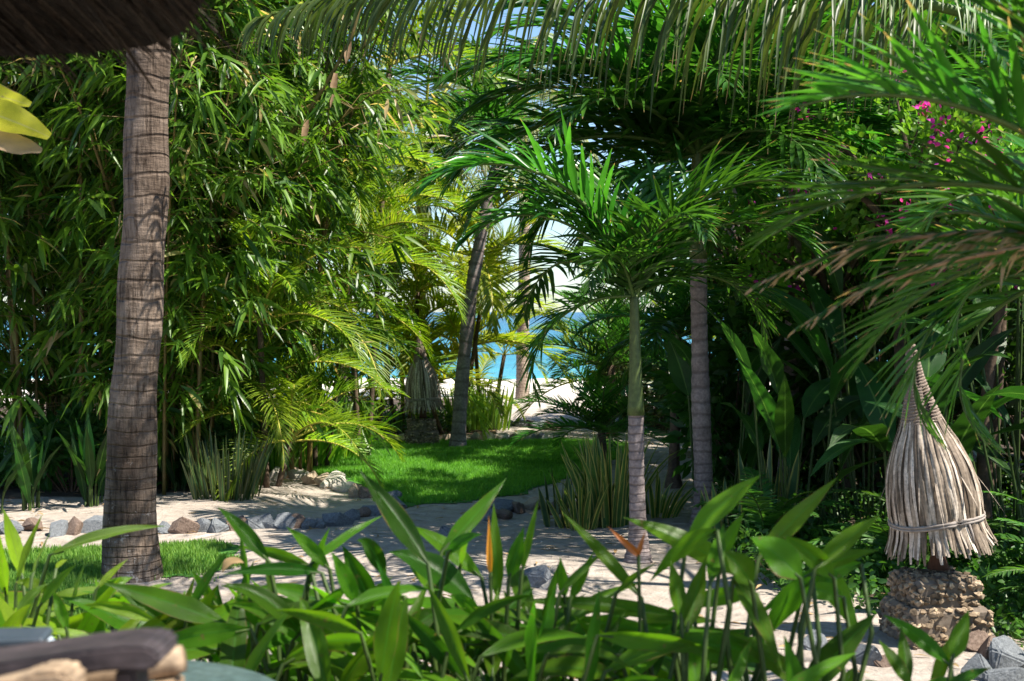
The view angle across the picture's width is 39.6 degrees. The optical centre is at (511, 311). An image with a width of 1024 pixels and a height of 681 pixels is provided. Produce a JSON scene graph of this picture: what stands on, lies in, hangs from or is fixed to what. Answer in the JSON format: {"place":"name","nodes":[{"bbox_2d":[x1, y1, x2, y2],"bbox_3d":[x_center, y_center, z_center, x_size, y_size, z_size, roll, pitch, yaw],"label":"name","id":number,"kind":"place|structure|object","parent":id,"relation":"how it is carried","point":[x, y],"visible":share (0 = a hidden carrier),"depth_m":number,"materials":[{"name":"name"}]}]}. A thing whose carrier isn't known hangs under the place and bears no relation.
{"place":"outdoors","nodes":[
{"label":"outdoors","id":0,"kind":"place"},
{"bbox_2d":[0,627,53,646],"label":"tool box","id":1,"kind":"object","parent":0,"point":[16,636],"visible":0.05,"depth_m":2.41,"materials":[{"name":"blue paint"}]},
{"bbox_2d":[0,537,247,630],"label":"lawn grass","id":2,"kind":"structure","parent":0,"point":[168,550],"depth_m":9.01,"materials":[{"name":"green plant"}]},
{"bbox_2d":[0,398,496,498],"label":"soil","id":3,"kind":"structure","parent":0,"point":[11,492],"depth_m":12.82,"materials":[{"name":"brown soil"}]},
{"bbox_2d":[3,397,106,493],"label":"shrub","id":4,"kind":"object","parent":3,"relation":"on","point":[55,443],"visible":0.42,"depth_m":12.38,"materials":[{"name":"green plant"}]},
{"bbox_2d":[0,52,113,452],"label":"bamboo clump","id":5,"kind":"object","parent":3,"relation":"on","point":[18,273],"visible":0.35,"depth_m":12.63,"materials":[{"name":"green plant"}]},
{"bbox_2d":[0,57,233,461],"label":"bamboo clump","id":6,"kind":"object","parent":3,"relation":"on","point":[41,401],"visible":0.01,"depth_m":14.54,"materials":[{"name":"green plant"}]},
{"bbox_2d":[0,0,277,487],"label":"bamboo clump","id":7,"kind":"object","parent":3,"relation":"on","point":[17,411],"visible":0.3,"depth_m":12.69,"materials":[{"name":"green plant"}]},
{"bbox_2d":[157,411,191,491],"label":"broadleaf plant","id":8,"kind":"object","parent":3,"relation":"on","point":[170,474],"visible":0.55,"depth_m":12.81,"materials":[{"name":"green plant"}]},
{"bbox_2d":[0,428,349,487],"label":"ground cover","id":9,"kind":"object","parent":3,"relation":"on","point":[2,474],"visible":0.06,"depth_m":13.13,"materials":[{"name":"green plant"}]},
{"bbox_2d":[27,0,346,487],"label":"bamboo clump","id":10,"kind":"object","parent":3,"relation":"on","point":[174,414],"visible":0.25,"depth_m":12.48,"materials":[{"name":"green plant"}]},
{"bbox_2d":[157,395,282,483],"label":"shrub","id":11,"kind":"object","parent":3,"relation":"on","point":[221,429],"visible":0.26,"depth_m":12.78,"materials":[{"name":"green plant"}]},
{"bbox_2d":[64,0,401,442],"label":"bamboo clump","id":12,"kind":"object","parent":3,"relation":"on","point":[343,78],"depth_m":15.29,"materials":[{"name":"green plant"}]},
{"bbox_2d":[158,7,361,481],"bbox_3d":[-2.301,-0.616,12.495,2.420,4.444,0.287,0,0,31],"label":"bamboo cane","id":13,"kind":"object","parent":3,"relation":"on","point":[333,75],"visible":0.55,"depth_m":12.10,"materials":[{"name":"plant"}]},
{"bbox_2d":[0,0,522,494],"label":"bamboo clump","id":14,"kind":"object","parent":3,"relation":"on","point":[182,138],"visible":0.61,"depth_m":12.07,"materials":[{"name":"green plant"}]},
{"bbox_2d":[215,395,345,470],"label":"strap plant","id":15,"kind":"object","parent":3,"relation":"on","point":[272,460],"visible":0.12,"depth_m":14.34,"materials":[{"name":"green plant"}]},
{"bbox_2d":[121,0,465,478],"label":"bamboo clump","id":16,"kind":"object","parent":3,"relation":"on","point":[361,263],"visible":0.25,"depth_m":13.53,"materials":[{"name":"green plant"}]},
{"bbox_2d":[267,238,492,438],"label":"areca palm","id":17,"kind":"object","parent":3,"relation":"on","point":[438,356],"visible":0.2,"depth_m":18.04,"materials":[{"name":"green plant"}]},
{"bbox_2d":[301,153,513,433],"bbox_3d":[-1.614,-0.233,18.777,3.325,3.767,3.232,0,0,0],"label":"areca palm","id":18,"kind":"object","parent":3,"relation":"on","point":[426,310],"visible":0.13,"depth_m":18.66,"materials":[{"name":"green plant"}]},
{"bbox_2d":[336,400,482,435],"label":"ground cover","id":19,"kind":"object","parent":3,"relation":"on","point":[441,417],"visible":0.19,"depth_m":18.85,"materials":[{"name":"green plant"}]},
{"bbox_2d":[313,2,544,417],"bbox_3d":[-1.359,-1.292,19.570,3.959,5.998,4.452,0,0,0],"label":"coconut palm","id":20,"kind":"object","parent":3,"relation":"on","point":[447,87],"visible":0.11,"depth_m":19.29,"materials":[{"name":"green plant"}]},
{"bbox_2d":[439,380,500,431],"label":"strap plant","id":21,"kind":"object","parent":3,"relation":"on","point":[472,423],"visible":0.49,"depth_m":18.90,"materials":[{"name":"green plant"}]},
{"bbox_2d":[414,262,555,420],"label":"areca palm","id":22,"kind":"object","parent":3,"relation":"on","point":[500,345],"visible":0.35,"depth_m":19.74,"materials":[{"name":"green plant"}]},
{"bbox_2d":[473,379,515,430],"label":"strap plant","id":23,"kind":"object","parent":3,"relation":"on","point":[496,423],"visible":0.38,"depth_m":19.14,"materials":[{"name":"green plant"}]},
{"bbox_2d":[1,312,887,379],"bbox_3d":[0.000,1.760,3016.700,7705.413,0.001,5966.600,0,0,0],"label":"sea","id":24,"kind":"structure","parent":0,"point":[510,363],"depth_m":59.89,"materials":[{"name":"liquid"}]},
{"bbox_2d":[303,436,628,506],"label":"lawn","id":25,"kind":"structure","parent":0,"point":[408,504],"depth_m":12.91,"materials":[{"name":"green plant"}]},
{"bbox_2d":[272,395,372,466],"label":"strap plant","id":26,"kind":"object","parent":25,"relation":"on","point":[322,447],"visible":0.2,"depth_m":14.73,"materials":[{"name":"green plant"}]},
{"bbox_2d":[188,17,469,466],"bbox_3d":[-1.837,-0.687,14.387,3.495,4.705,2.536,0,0,-34],"label":"areca palm","id":27,"kind":"object","parent":25,"relation":"on","point":[368,187],"visible":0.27,"depth_m":14.44,"materials":[{"name":"green plant"}]},
{"bbox_2d":[296,387,408,459],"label":"strap plant","id":28,"kind":"object","parent":25,"relation":"on","point":[349,453],"visible":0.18,"depth_m":15.52,"materials":[{"name":"green plant"}]},
{"bbox_2d":[296,1,504,455],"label":"areca palm","id":29,"kind":"object","parent":25,"relation":"on","point":[375,244],"visible":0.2,"depth_m":15.46,"materials":[{"name":"green plant"}]},
{"bbox_2d":[403,331,443,444],"bbox_3d":[-1.059,0.921,17.035,0.532,1.373,0.518,0,0,-9],"label":"garden lamp","id":30,"kind":"object","parent":25,"relation":"on","point":[422,389],"visible":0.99,"depth_m":16.88,"materials":[{"name":"beige stone"}]},
{"bbox_2d":[375,33,580,446],"bbox_3d":[-0.473,-0.786,16.884,2.092,4.876,2.860,0,0,26],"label":"palm tree","id":31,"kind":"object","parent":25,"relation":"on","point":[458,428],"visible":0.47,"depth_m":16.56,"materials":[{"name":"green plant"}]},
{"bbox_2d":[3,0,980,311],"label":"sky","id":32,"kind":"structure","parent":0,"point":[560,278],"materials":[{"name":"white"}]},
{"bbox_2d":[0,378,1023,680],"bbox_3d":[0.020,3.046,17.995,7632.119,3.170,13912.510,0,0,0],"label":"ground","id":33,"kind":"structure","parent":0,"point":[576,552],"depth_m":10.07,"materials":[{"name":"beige sand"}]},
{"bbox_2d":[0,84,51,153],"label":"banana plant","id":34,"kind":"object","parent":33,"relation":"on","point":[16,119],"visible":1,"depth_m":5.03,"materials":[{"name":"yellow plant"}]},
{"bbox_2d":[10,413,61,510],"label":"broadleaf plant","id":35,"kind":"object","parent":33,"relation":"on","point":[26,478],"visible":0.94,"depth_m":11.50,"materials":[{"name":"green plant"}]},
{"bbox_2d":[54,413,106,506],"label":"broadleaf plant","id":36,"kind":"object","parent":33,"relation":"on","point":[87,467],"visible":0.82,"depth_m":11.82,"materials":[{"name":"green plant"}]},
{"bbox_2d":[101,38,170,582],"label":"coconut palm","id":37,"kind":"object","parent":33,"relation":"on","point":[131,477],"visible":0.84,"depth_m":8.45,"materials":[{"name":"brown plant"}]},
{"bbox_2d":[0,0,276,103],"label":"thatched roof","id":38,"kind":"structure","parent":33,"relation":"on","point":[31,29],"depth_m":3.36,"materials":[{"name":"brown plant"}]},
{"bbox_2d":[167,516,199,533],"bbox_3d":[-2.374,1.576,10.311,0.222,0.186,0.150,8,-3,12],"label":"border stone","id":39,"kind":"object","parent":33,"relation":"on","point":[182,525],"visible":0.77,"depth_m":10.27,"materials":[{"name":"beige stone"}]},
{"bbox_2d":[180,424,274,500],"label":"snake plant","id":40,"kind":"object","parent":33,"relation":"on","point":[198,477],"visible":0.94,"depth_m":12.07,"materials":[{"name":"green plant"}]},
{"bbox_2d":[113,216,409,502],"bbox_3d":[-2.054,0.473,12.620,2.963,2.595,1.981,0,0,-36],"label":"areca palm","id":41,"kind":"object","parent":33,"relation":"on","point":[295,386],"visible":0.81,"depth_m":12.57,"materials":[{"name":"green plant"}]},
{"bbox_2d":[343,155,586,440],"bbox_3d":[-0.883,-0.073,18.468,3.919,3.910,3.570,0,0,14],"label":"areca palm","id":42,"kind":"object","parent":33,"relation":"on","point":[493,251],"visible":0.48,"depth_m":18.06,"materials":[{"name":"green plant"}]},
{"bbox_2d":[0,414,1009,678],"bbox_3d":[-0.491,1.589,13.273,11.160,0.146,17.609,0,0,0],"label":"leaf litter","id":43,"kind":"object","parent":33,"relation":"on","point":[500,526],"visible":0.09,"depth_m":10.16,"materials":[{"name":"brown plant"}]},
{"bbox_2d":[404,33,615,398],"bbox_3d":[-0.016,-1.769,24.728,3.924,6.801,4.151,0,0,0],"label":"coconut palm","id":44,"kind":"object","parent":33,"relation":"on","point":[519,390],"visible":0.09,"depth_m":24.86,"materials":[{"name":"green plant"}]},
{"bbox_2d":[524,565,551,587],"bbox_3d":[0.138,1.572,8.330,0.152,0.188,0.233,0,0,-41],"label":"border stone","id":45,"kind":"object","parent":33,"relation":"on","point":[538,576],"visible":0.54,"depth_m":8.26,"materials":[{"name":"grey stone"}]},
{"bbox_2d":[537,466,583,526],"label":"snake plant","id":46,"kind":"object","parent":33,"relation":"on","point":[545,510],"visible":0.59,"depth_m":10.88,"materials":[{"name":"green plant"}]},
{"bbox_2d":[541,470,614,530],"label":"striped strap plant","id":47,"kind":"object","parent":33,"relation":"on","point":[583,520],"visible":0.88,"depth_m":10.70,"materials":[{"name":"green plant"}]},
{"bbox_2d":[511,283,668,435],"bbox_3d":[1.285,0.620,18.267,2.621,2.029,2.198,0,0,0],"label":"cycad","id":48,"kind":"object","parent":33,"relation":"on","point":[605,341],"visible":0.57,"depth_m":18.17,"materials":[{"name":"green plant"}]},
{"bbox_2d":[506,355,680,462],"bbox_3d":[0.830,1.017,14.558,1.777,1.183,1.784,0,0,0],"label":"cycad","id":49,"kind":"object","parent":33,"relation":"on","point":[601,409],"visible":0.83,"depth_m":14.43,"materials":[{"name":"green plant"}]},
{"bbox_2d":[511,274,715,425],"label":"areca palm","id":50,"kind":"object","parent":33,"relation":"on","point":[520,416],"visible":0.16,"depth_m":19.77,"materials":[{"name":"green plant"}]},
{"bbox_2d":[540,287,689,416],"bbox_3d":[1.535,0.613,20.321,2.376,2.138,2.580,0,0,0],"label":"cycad","id":51,"kind":"object","parent":33,"relation":"on","point":[576,322],"visible":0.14,"depth_m":20.21,"materials":[{"name":"green plant"}]},
{"bbox_2d":[558,428,680,527],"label":"striped strap plant","id":52,"kind":"object","parent":33,"relation":"on","point":[596,469],"visible":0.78,"depth_m":10.79,"materials":[{"name":"green plant"}]},
{"bbox_2d":[407,111,845,563],"bbox_3d":[0.733,0.206,9.359,2.794,2.951,2.190,0,0,0],"label":"palm tree","id":53,"kind":"object","parent":33,"relation":"on","point":[639,247],"visible":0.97,"depth_m":9.21,"materials":[{"name":"green plant"}]},
{"bbox_2d":[576,338,684,433],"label":"shrub","id":54,"kind":"object","parent":33,"relation":"on","point":[650,410],"visible":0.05,"depth_m":19.08,"materials":[{"name":"green plant"}]},
{"bbox_2d":[628,465,693,517],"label":"striped strap plant","id":55,"kind":"object","parent":33,"relation":"on","point":[658,505],"visible":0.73,"depth_m":11.14,"materials":[{"name":"green plant"}]},
{"bbox_2d":[571,257,777,488],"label":"palm tree","id":56,"kind":"object","parent":33,"relation":"on","point":[676,320],"visible":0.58,"depth_m":12.77,"materials":[{"name":"green plant"}]},
{"bbox_2d":[433,0,956,527],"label":"palm tree","id":57,"kind":"object","parent":33,"relation":"on","point":[645,128],"visible":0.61,"depth_m":10.41,"materials":[{"name":"green plant"}]},
{"bbox_2d":[701,477,759,543],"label":"snake plant","id":58,"kind":"object","parent":33,"relation":"on","point":[719,524],"visible":0.23,"depth_m":10.13,"materials":[{"name":"green plant"}]},
{"bbox_2d":[652,328,819,513],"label":"broadleaf plant","id":59,"kind":"object","parent":33,"relation":"on","point":[679,360],"visible":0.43,"depth_m":11.53,"materials":[{"name":"green plant"}]},
{"bbox_2d":[655,186,816,464],"bbox_3d":[2.099,0.253,13.082,1.675,2.800,1.378,0,0,29],"label":"bougainvillea","id":60,"kind":"object","parent":33,"relation":"on","point":[730,251],"visible":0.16,"depth_m":12.80,"materials":[{"name":"green plant"}]},
{"bbox_2d":[850,128,1023,457],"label":"palm tree","id":61,"kind":"object","parent":33,"relation":"on","point":[973,284],"visible":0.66,"depth_m":5.09,"materials":[{"name":"green plant"}]},
{"bbox_2d":[877,344,1001,649],"bbox_3d":[2.097,0.889,6.986,0.554,1.468,0.542,0,0,-24],"label":"garden lamp","id":62,"kind":"object","parent":33,"relation":"on","point":[932,488],"visible":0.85,"depth_m":6.83,"materials":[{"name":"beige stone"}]},
{"bbox_2d":[982,667,1023,680],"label":"border stone","id":63,"kind":"object","parent":33,"relation":"on","point":[1009,674],"visible":0.98,"depth_m":5.99,"materials":[{"name":"grey stone"}]},
{"bbox_2d":[989,635,1023,668],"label":"border stone","id":64,"kind":"object","parent":33,"relation":"on","point":[1005,651],"visible":0.73,"depth_m":6.33,"materials":[{"name":"grey stone"}]},
{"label":"terrace","id":65,"kind":"structure","parent":33,"relation":"on","visible":0},
{"bbox_2d":[0,628,186,680],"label":"wooden chair","id":66,"kind":"object","parent":65,"relation":"on","point":[146,654],"visible":1,"depth_m":1.92,"materials":[{"name":"brown wood"}]},
{"bbox_2d":[153,660,273,680],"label":"garden table","id":67,"kind":"object","parent":65,"relation":"on","point":[201,671],"visible":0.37,"depth_m":2.71,"materials":[{"name":"grey paint"}]},
{"bbox_2d":[744,434,1023,618],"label":"soil","id":68,"kind":"structure","parent":0,"point":[853,520],"depth_m":11.12,"materials":[{"name":"brown soil"}]},
{"bbox_2d":[237,0,1023,139],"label":"coconut palm","id":69,"kind":"object","parent":68,"relation":"on","point":[774,18],"visible":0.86,"depth_m":8.08,"materials":[{"name":"green plant"}]},
{"bbox_2d":[641,255,780,452],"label":"shrub","id":70,"kind":"object","parent":68,"relation":"on","point":[666,411],"visible":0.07,"depth_m":15.23,"materials":[{"name":"green plant"}]},
{"bbox_2d":[647,291,866,495],"bbox_3d":[2.149,0.730,12.356,1.968,1.935,1.728,0,0,17],"label":"shrub","id":71,"kind":"object","parent":68,"relation":"on","point":[725,425],"visible":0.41,"depth_m":12.22,"materials":[{"name":"green plant"}]},
{"bbox_2d":[738,434,800,526],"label":"snake plant","id":72,"kind":"object","parent":68,"relation":"on","point":[792,484],"visible":0.38,"depth_m":10.14,"materials":[{"name":"green plant"}]},
{"bbox_2d":[692,467,856,552],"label":"fern","id":73,"kind":"object","parent":68,"relation":"on","point":[769,515],"visible":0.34,"depth_m":9.70,"materials":[{"name":"green plant"}]},
{"bbox_2d":[594,0,989,495],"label":"palm tree","id":74,"kind":"object","parent":68,"relation":"on","point":[798,246],"visible":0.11,"depth_m":11.47,"materials":[{"name":"green plant"}]},
{"bbox_2d":[692,298,897,540],"bbox_3d":[2.071,0.780,10.036,1.413,1.785,1.489,0,0,23],"label":"broadleaf plant","id":75,"kind":"object","parent":68,"relation":"on","point":[783,424],"visible":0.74,"depth_m":9.93,"materials":[{"name":"green plant"}]},
{"bbox_2d":[733,190,899,502],"bbox_3d":[2.583,0.307,11.859,1.633,2.729,1.367,0,0,0],"label":"bougainvillea","id":76,"kind":"object","parent":68,"relation":"on","point":[771,251],"visible":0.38,"depth_m":11.67,"materials":[{"name":"green plant"}]},
{"bbox_2d":[693,446,1023,521],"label":"ground cover","id":77,"kind":"object","parent":68,"relation":"on","point":[829,496],"visible":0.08,"depth_m":11.53,"materials":[{"name":"green plant"}]},
{"bbox_2d":[703,0,1023,393],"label":"palm tree","id":78,"kind":"object","parent":68,"relation":"on","point":[998,40],"visible":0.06,"depth_m":12.80,"materials":[{"name":"green plant"}]},
{"bbox_2d":[715,215,1021,522],"bbox_3d":[2.523,0.429,10.459,1.515,2.472,2.015,0,0,-42],"label":"broadleaf plant","id":79,"kind":"object","parent":68,"relation":"on","point":[801,312],"visible":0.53,"depth_m":10.62,"materials":[{"name":"green plant"}]},
{"bbox_2d":[723,498,1023,647],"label":"ground cover","id":80,"kind":"object","parent":68,"relation":"on","point":[980,570],"visible":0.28,"depth_m":8.38,"materials":[{"name":"green plant"}]},
{"bbox_2d":[768,208,1023,494],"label":"shrub","id":81,"kind":"object","parent":68,"relation":"on","point":[884,357],"visible":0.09,"depth_m":11.64,"materials":[{"name":"green plant"}]},
{"bbox_2d":[785,70,1013,429],"bbox_3d":[2.950,-0.011,10.232,2.086,3.440,1.484,0,0,0],"label":"bougainvillea","id":82,"kind":"object","parent":68,"relation":"on","point":[939,122],"visible":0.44,"depth_m":10.04,"materials":[{"name":"green plant"}]},
{"bbox_2d":[808,514,1017,591],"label":"fern","id":83,"kind":"object","parent":68,"relation":"on","point":[880,538],"visible":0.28,"depth_m":8.52,"materials":[{"name":"green plant"}]},
{"bbox_2d":[810,298,1017,556],"bbox_3d":[2.743,0.775,8.882,1.454,1.753,2.191,0,0,22],"label":"broadleaf plant","id":84,"kind":"object","parent":68,"relation":"on","point":[978,357],"visible":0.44,"depth_m":8.86,"materials":[{"name":"green plant"}]},
{"bbox_2d":[828,487,1023,563],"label":"fern","id":85,"kind":"object","parent":68,"relation":"on","point":[995,523],"visible":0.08,"depth_m":9.23,"materials":[{"name":"green plant"}]},
{"bbox_2d":[859,247,1023,531],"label":"broadleaf plant","id":86,"kind":"object","parent":68,"relation":"on","point":[984,330],"visible":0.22,"depth_m":10.48,"materials":[{"name":"green plant"}]},
{"bbox_2d":[865,316,1023,564],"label":"broadleaf plant","id":87,"kind":"object","parent":68,"relation":"on","point":[987,453],"visible":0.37,"depth_m":9.12,"materials":[{"name":"green plant"}]},
{"bbox_2d":[895,127,1023,542],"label":"bougainvillea","id":88,"kind":"object","parent":68,"relation":"on","point":[982,470],"visible":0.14,"depth_m":9.62,"materials":[{"name":"green plant"}]},
{"bbox_2d":[895,245,1023,502],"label":"shrub","id":89,"kind":"object","parent":68,"relation":"on","point":[1010,317],"visible":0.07,"depth_m":11.30,"materials":[{"name":"green plant"}]},
{"bbox_2d":[910,79,1023,501],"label":"bougainvillea","id":90,"kind":"object","parent":68,"relation":"on","point":[1001,364],"visible":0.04,"depth_m":10.86,"materials":[{"name":"green plant"}]},
{"bbox_2d":[948,491,1023,602],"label":"fern","id":91,"kind":"object","parent":68,"relation":"on","point":[1011,536],"visible":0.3,"depth_m":8.34,"materials":[{"name":"green plant"}]},
{"bbox_2d":[980,386,1023,519],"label":"broadleaf plant","id":92,"kind":"object","parent":68,"relation":"on","point":[1014,391],"visible":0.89,"depth_m":7.76,"materials":[{"name":"green plant"}]},
{"bbox_2d":[982,518,1023,641],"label":"fern","id":93,"kind":"object","parent":68,"relation":"on","point":[1019,568],"visible":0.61,"depth_m":7.35,"materials":[{"name":"green plant"}]},
{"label":"soil","id":94,"kind":"structure","parent":0,"visible":0},
{"bbox_2d":[0,509,163,638],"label":"heliconia clump","id":95,"kind":"object","parent":94,"relation":"on","point":[24,608],"visible":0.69,"depth_m":3.90,"materials":[{"name":"green plant"}]},
{"bbox_2d":[40,560,222,638],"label":"heliconia clump","id":96,"kind":"object","parent":94,"relation":"on","point":[103,593],"visible":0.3,"depth_m":3.83,"materials":[{"name":"green plant"}]},
{"bbox_2d":[60,551,368,678],"bbox_3d":[-0.791,1.102,3.833,0.924,0.998,0.800,0,0,0],"label":"heliconia clump","id":97,"kind":"object","parent":94,"relation":"on","point":[188,610],"visible":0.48,"depth_m":3.63,"materials":[{"name":"green plant"}]},
{"bbox_2d":[174,507,392,680],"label":"heliconia clump","id":98,"kind":"object","parent":94,"relation":"on","point":[265,602],"visible":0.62,"depth_m":3.57,"materials":[{"name":"green plant"}]},
{"bbox_2d":[221,516,501,680],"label":"heliconia clump","id":99,"kind":"object","parent":94,"relation":"on","point":[358,586],"visible":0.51,"depth_m":3.39,"materials":[{"name":"green plant"}]},
{"bbox_2d":[288,470,536,680],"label":"heliconia clump","id":100,"kind":"object","parent":94,"relation":"on","point":[393,626],"visible":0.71,"depth_m":3.44,"materials":[{"name":"green plant"}]},
{"bbox_2d":[347,501,645,680],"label":"heliconia clump","id":101,"kind":"object","parent":94,"relation":"on","point":[531,638],"visible":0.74,"depth_m":3.45,"materials":[{"name":"green plant"}]},
{"bbox_2d":[449,512,767,680],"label":"heliconia clump","id":102,"kind":"object","parent":94,"relation":"on","point":[595,654],"visible":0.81,"depth_m":3.38,"materials":[{"name":"green plant"}]},
{"bbox_2d":[574,475,807,680],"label":"heliconia clump","id":103,"kind":"object","parent":94,"relation":"on","point":[717,557],"visible":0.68,"depth_m":3.30,"materials":[{"name":"green plant"}]},
{"bbox_2d":[718,477,879,680],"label":"heliconia clump","id":104,"kind":"object","parent":94,"relation":"on","point":[784,552],"visible":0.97,"depth_m":3.32,"materials":[{"name":"green plant"}]},
{"bbox_2d":[740,0,1023,381],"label":"palm tree","id":105,"kind":"object","parent":94,"relation":"on","point":[943,75],"visible":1,"depth_m":3.66,"materials":[{"name":"green plant"}]},
{"bbox_2d":[865,609,990,680],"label":"heliconia clump","id":106,"kind":"object","parent":94,"relation":"on","point":[953,648],"visible":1,"depth_m":3.28,"materials":[{"name":"green plant"}]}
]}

